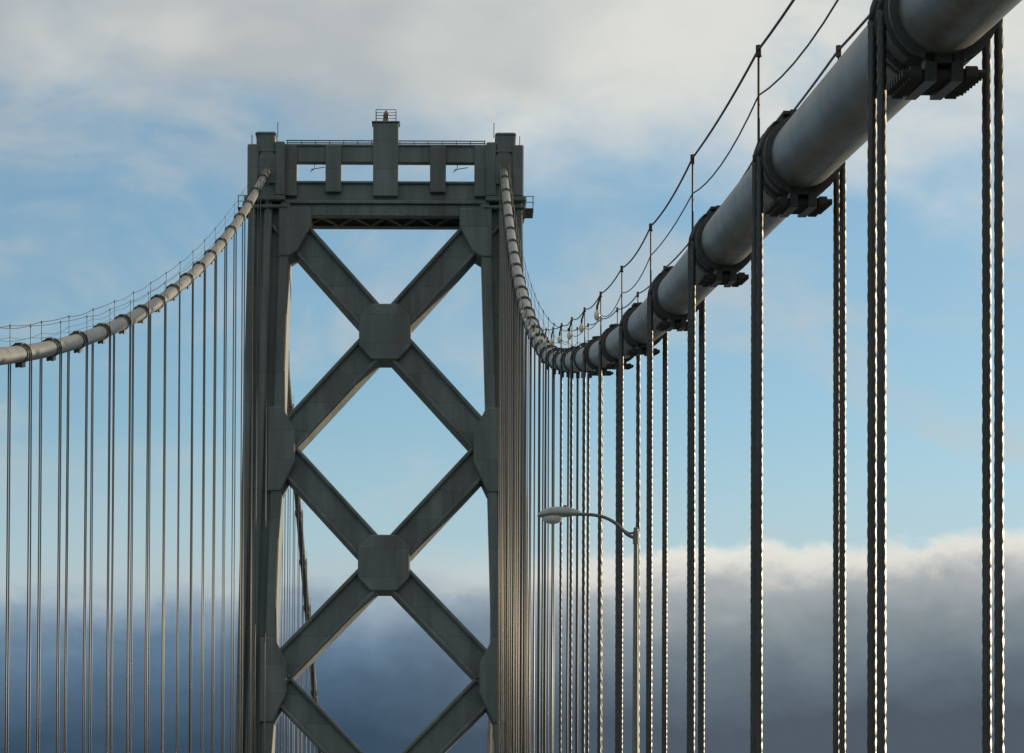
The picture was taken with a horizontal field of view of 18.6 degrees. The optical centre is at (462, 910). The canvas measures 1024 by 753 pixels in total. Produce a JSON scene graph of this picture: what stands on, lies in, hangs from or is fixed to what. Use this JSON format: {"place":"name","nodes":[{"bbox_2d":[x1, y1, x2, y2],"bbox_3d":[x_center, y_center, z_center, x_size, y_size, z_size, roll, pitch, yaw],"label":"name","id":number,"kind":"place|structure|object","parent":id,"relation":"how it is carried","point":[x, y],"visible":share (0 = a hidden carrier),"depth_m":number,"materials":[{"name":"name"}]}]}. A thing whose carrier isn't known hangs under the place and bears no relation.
{"place":"outdoors","nodes":[
{"label":"outdoors","id":0,"kind":"place"},
{"bbox_2d":[235,109,533,752],"bbox_3d":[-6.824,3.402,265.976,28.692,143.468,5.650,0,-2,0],"label":"bridge tower","id":1,"kind":"structure","parent":0,"point":[300,211],"depth_m":265.05,"materials":[{"name":"grey metal"}]},
{"bbox_2d":[0,0,1023,752],"label":"sky","id":2,"kind":"structure","parent":0,"point":[127,127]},
{"bbox_3d":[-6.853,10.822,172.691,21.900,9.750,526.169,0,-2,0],"label":"bridge","id":3,"kind":"object","parent":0,"visible":0},
{"bbox_2d":[0,163,321,752],"bbox_3d":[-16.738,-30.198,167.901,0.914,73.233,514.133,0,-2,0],"label":"suspension cable","id":4,"kind":"object","parent":3,"relation":"attached to","point":[21,354],"visible":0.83,"depth_m":171.04,"materials":[{"name":"paint"}]},
{"bbox_2d":[537,505,638,752],"bbox_3d":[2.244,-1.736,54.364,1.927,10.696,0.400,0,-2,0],"label":"street lamp","id":5,"kind":"object","parent":3,"relation":"on","point":[552,515],"visible":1,"depth_m":54.41,"materials":[{"name":"metal"}]},
{"bbox_2d":[488,0,1021,752],"bbox_3d":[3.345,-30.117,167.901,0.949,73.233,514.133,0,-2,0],"label":"suspension cable","id":6,"kind":"object","parent":3,"relation":"attached to","point":[890,62],"visible":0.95,"depth_m":30.49,"materials":[{"name":"paint"}]}
]}

